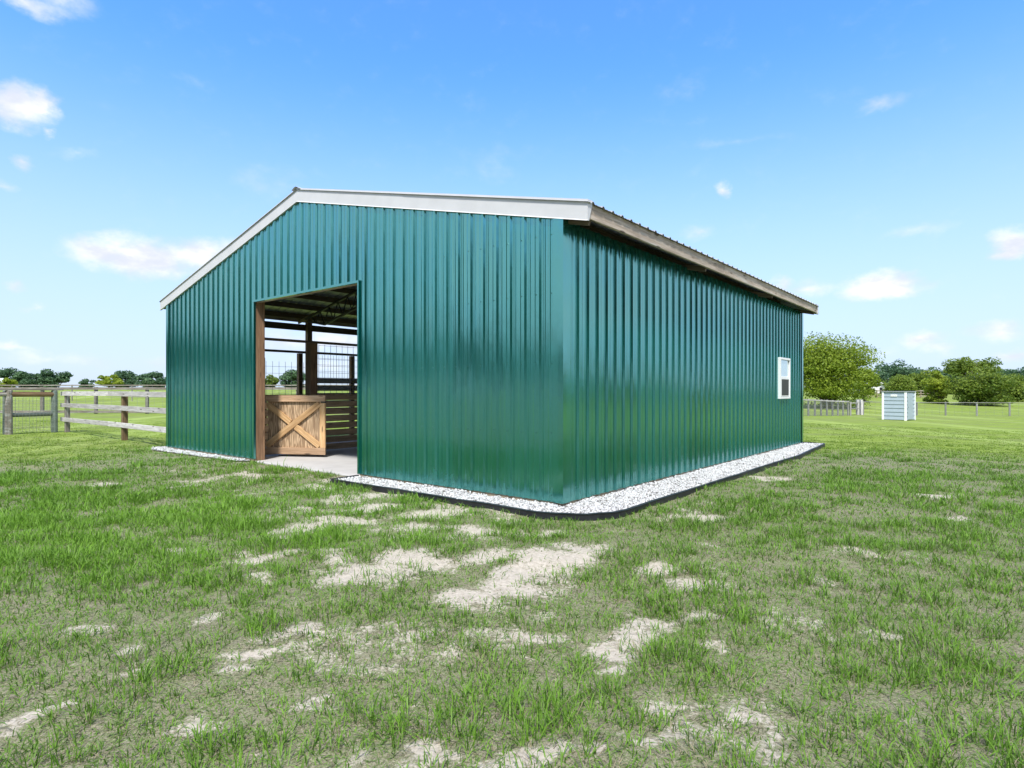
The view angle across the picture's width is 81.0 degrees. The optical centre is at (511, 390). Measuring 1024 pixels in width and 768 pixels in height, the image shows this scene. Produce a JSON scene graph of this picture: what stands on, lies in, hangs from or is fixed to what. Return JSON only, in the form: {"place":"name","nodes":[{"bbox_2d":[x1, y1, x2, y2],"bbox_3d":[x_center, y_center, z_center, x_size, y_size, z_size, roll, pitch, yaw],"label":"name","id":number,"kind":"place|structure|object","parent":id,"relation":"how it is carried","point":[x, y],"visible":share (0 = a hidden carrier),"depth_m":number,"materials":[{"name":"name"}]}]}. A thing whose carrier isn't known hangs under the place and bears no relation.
{"place":"outdoors","nodes":[
{"label":"outdoors","id":0,"kind":"place"},
{"bbox_2d":[0,390,1023,767],"bbox_3d":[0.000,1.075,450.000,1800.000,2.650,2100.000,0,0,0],"label":"ground","id":1,"kind":"structure","parent":0,"point":[958,418],"depth_m":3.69,"materials":[{"name":"green plant"}]},
{"bbox_2d":[0,377,17,386],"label":"broadleaf tree","id":2,"kind":"object","parent":1,"relation":"on","point":[6,381],"visible":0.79,"depth_m":139.42,"materials":[{"name":"green plant"}]},
{"bbox_2d":[0,367,21,386],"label":"broadleaf tree","id":3,"kind":"object","parent":1,"relation":"on","point":[8,372],"visible":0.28,"depth_m":188.44,"materials":[{"name":"green plant"}]},
{"bbox_2d":[11,371,41,386],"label":"broadleaf tree","id":4,"kind":"object","parent":1,"relation":"on","point":[28,378],"visible":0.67,"depth_m":187.10,"materials":[{"name":"green plant"}]},
{"bbox_2d":[0,389,63,434],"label":"wire fence","id":5,"kind":"object","parent":1,"relation":"on","point":[7,400],"visible":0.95,"depth_m":20.63,"materials":[{"name":"grey wood"}]},
{"bbox_2d":[37,369,73,386],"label":"broadleaf tree","id":6,"kind":"object","parent":1,"relation":"on","point":[49,377],"visible":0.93,"depth_m":187.66,"materials":[{"name":"green plant"}]},
{"bbox_2d":[78,379,95,386],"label":"broadleaf tree","id":7,"kind":"object","parent":1,"relation":"on","point":[84,381],"visible":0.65,"depth_m":208.79,"materials":[{"name":"green plant"}]},
{"bbox_2d":[95,374,123,386],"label":"broadleaf tree","id":8,"kind":"object","parent":1,"relation":"on","point":[107,380],"visible":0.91,"depth_m":183.79,"materials":[{"name":"green plant"}]},
{"bbox_2d":[60,391,165,440],"bbox_3d":[-12.498,0.814,18.660,9.741,1.572,0.178,0,0,39],"label":"board fence","id":9,"kind":"object","parent":1,"relation":"on","point":[124,408],"visible":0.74,"depth_m":17.95,"materials":[{"name":"grey wood"}]},
{"bbox_2d":[111,370,138,386],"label":"broadleaf tree","id":10,"kind":"object","parent":1,"relation":"on","point":[128,378],"visible":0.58,"depth_m":194.38,"materials":[{"name":"green plant"}]},
{"bbox_2d":[133,371,165,386],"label":"broadleaf tree","id":11,"kind":"object","parent":1,"relation":"on","point":[145,379],"visible":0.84,"depth_m":188.07,"materials":[{"name":"green plant"}]},
{"bbox_2d":[0,387,304,413],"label":"wire fence","id":12,"kind":"object","parent":1,"relation":"on","point":[97,411],"visible":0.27,"depth_m":38.37,"materials":[{"name":"grey metal"}]},
{"bbox_2d":[0,385,356,400],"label":"wire fence","id":13,"kind":"object","parent":1,"relation":"on","point":[128,385],"visible":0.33,"depth_m":73.90,"materials":[{"name":"grey metal"}]},
{"bbox_2d":[265,374,279,386],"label":"broadleaf tree","id":14,"kind":"object","parent":1,"relation":"on","point":[276,380],"visible":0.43,"depth_m":178.71,"materials":[{"name":"green plant"}]},
{"bbox_2d":[279,369,304,386],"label":"broadleaf tree","id":15,"kind":"object","parent":1,"relation":"on","point":[288,378],"visible":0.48,"depth_m":177.77,"materials":[{"name":"green plant"}]},
{"bbox_2d":[151,442,822,512],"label":"gravel","id":16,"kind":"structure","parent":1,"relation":"on","point":[628,497],"depth_m":8.99,"materials":[{"name":"grey gravel"}]},
{"bbox_2d":[159,187,818,505],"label":"barn","id":17,"kind":"structure","parent":1,"relation":"on","point":[562,351],"depth_m":9.64,"materials":[{"name":"green paint"}]},
{"bbox_2d":[265,337,356,454],"bbox_3d":[-2.393,0.145,17.328,0.225,2.650,10.600,0,0,39],"label":"stall partition","id":18,"kind":"object","parent":17,"relation":"on","point":[312,367],"visible":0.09,"depth_m":14.72,"materials":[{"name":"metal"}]},
{"bbox_2d":[265,395,325,454],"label":"stall gate","id":19,"kind":"structure","parent":18,"relation":"attached to","point":[296,424],"depth_m":13.29,"materials":[{"name":"brown wood"}]},
{"bbox_2d":[778,357,789,398],"bbox_3d":[6.882,-0.305,15.180,0.082,1.030,0.880,0,0,39],"label":"window","id":20,"kind":"structure","parent":17,"relation":"in","point":[783,366],"depth_m":15.11,"materials":[{"name":"white plastic"}]},
{"bbox_2d":[330,442,824,520],"bbox_3d":[3.760,1.492,11.482,13.192,0.136,4.719,0,0,-33],"label":"garden edging","id":21,"kind":"object","parent":1,"relation":"on","point":[543,515],"visible":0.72,"depth_m":7.91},
{"bbox_2d":[803,399,848,415],"bbox_3d":[25.205,1.442,47.982,0.182,1.701,12.480,0,0,43],"label":"picket fence","id":22,"kind":"object","parent":1,"relation":"on","point":[813,407],"visible":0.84,"depth_m":47.95,"materials":[{"name":"grey wood"}]},
{"bbox_2d":[803,331,885,407],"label":"broadleaf tree","id":23,"kind":"object","parent":1,"relation":"on","point":[827,367],"visible":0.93,"depth_m":71.52,"materials":[{"name":"green plant"}]},
{"bbox_2d":[849,402,857,415],"bbox_3d":[30.793,1.686,54.041,0.194,1.373,4.048,0,0,37],"label":"rail fence","id":24,"kind":"object","parent":1,"relation":"on","point":[850,403],"visible":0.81,"depth_m":53.20,"materials":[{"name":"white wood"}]},
{"bbox_2d":[856,400,862,414],"bbox_3d":[32.471,1.621,56.000,0.630,1.520,0.240,0,0,0],"label":"gate post","id":25,"kind":"object","parent":1,"relation":"on","point":[860,407],"visible":0.72,"depth_m":55.88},
{"bbox_2d":[853,367,881,401],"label":"broadleaf tree","id":26,"kind":"object","parent":1,"relation":"on","point":[877,381],"visible":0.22,"depth_m":86.92,"materials":[{"name":"green plant"}]},
{"bbox_2d":[851,382,884,393],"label":"outbuilding","id":27,"kind":"structure","parent":1,"relation":"on","point":[879,387],"depth_m":118.00,"materials":[{"name":"white"}]},
{"bbox_2d":[874,370,890,386],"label":"broadleaf tree","id":28,"kind":"object","parent":1,"relation":"on","point":[882,375],"visible":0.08,"depth_m":128.37,"materials":[{"name":"green plant"}]},
{"bbox_2d":[875,359,921,382],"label":"broadleaf tree","id":29,"kind":"object","parent":1,"relation":"on","point":[891,370],"visible":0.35,"depth_m":138.07,"materials":[{"name":"green plant"}]},
{"bbox_2d":[868,390,928,397],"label":"board fence","id":30,"kind":"object","parent":1,"relation":"on","point":[920,393],"visible":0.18,"depth_m":99.88,"materials":[{"name":"grey wood"}]},
{"bbox_2d":[881,391,915,420],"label":"garden shed","id":31,"kind":"structure","parent":1,"relation":"on","point":[898,405],"depth_m":42.54,"materials":[{"name":"blue"}]},
{"bbox_2d":[908,394,912,418],"bbox_3d":[28.180,1.136,42.456,0.950,1.820,0.022,0,0,-39],"label":"door","id":32,"kind":"structure","parent":31,"relation":"in","point":[910,396],"depth_m":42.46,"materials":[{"name":"blue"}]},
{"bbox_2d":[881,374,918,397],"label":"broadleaf tree","id":33,"kind":"object","parent":1,"relation":"on","point":[898,382],"visible":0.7,"depth_m":96.68,"materials":[{"name":"green plant"}]},
{"bbox_2d":[908,370,931,394],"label":"broadleaf tree","id":34,"kind":"object","parent":1,"relation":"on","point":[917,377],"visible":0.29,"depth_m":110.81,"materials":[{"name":"green plant"}]},
{"bbox_2d":[910,367,943,376],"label":"broadleaf tree","id":35,"kind":"object","parent":1,"relation":"on","point":[931,370],"visible":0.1,"depth_m":128.87,"materials":[{"name":"green plant"}]},
{"bbox_2d":[920,370,951,403],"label":"broadleaf tree","id":36,"kind":"object","parent":1,"relation":"on","point":[937,381],"visible":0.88,"depth_m":83.56,"materials":[{"name":"green plant"}]},
{"bbox_2d":[863,401,1010,415],"bbox_3d":[43.841,1.762,56.094,21.641,1.477,1.431,0,0,5],"label":"wire fence","id":37,"kind":"object","parent":1,"relation":"on","point":[869,406],"visible":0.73,"depth_m":56.55,"materials":[{"name":"grey metal"}]},
{"bbox_2d":[942,369,964,391],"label":"broadleaf tree","id":38,"kind":"object","parent":1,"relation":"on","point":[948,375],"visible":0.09,"depth_m":118.39,"materials":[{"name":"green plant"}]},
{"bbox_2d":[941,356,1002,376],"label":"broadleaf tree","id":39,"kind":"object","parent":1,"relation":"on","point":[963,365],"visible":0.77,"depth_m":111.42,"materials":[{"name":"green plant"}]},
{"bbox_2d":[939,365,1018,405],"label":"broadleaf tree","id":40,"kind":"object","parent":1,"relation":"on","point":[981,388],"visible":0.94,"depth_m":78.27,"materials":[{"name":"green plant"}]},
{"bbox_2d":[989,369,1018,375],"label":"broadleaf tree","id":41,"kind":"object","parent":1,"relation":"on","point":[1004,371],"visible":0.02,"depth_m":145.90,"materials":[{"name":"green plant"}]},
{"bbox_2d":[993,366,1023,392],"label":"broadleaf tree","id":42,"kind":"object","parent":1,"relation":"on","point":[1021,372],"visible":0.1,"depth_m":102.44,"materials":[{"name":"green plant"}]},
{"bbox_2d":[1001,373,1023,401],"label":"broadleaf tree","id":43,"kind":"object","parent":1,"relation":"on","point":[1016,392],"visible":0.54,"depth_m":88.76,"materials":[{"name":"green plant"}]},
{"bbox_2d":[0,0,1023,386],"label":"sky","id":44,"kind":"structure","parent":0,"point":[862,161],"materials":[{"name":"blue"}]}
]}

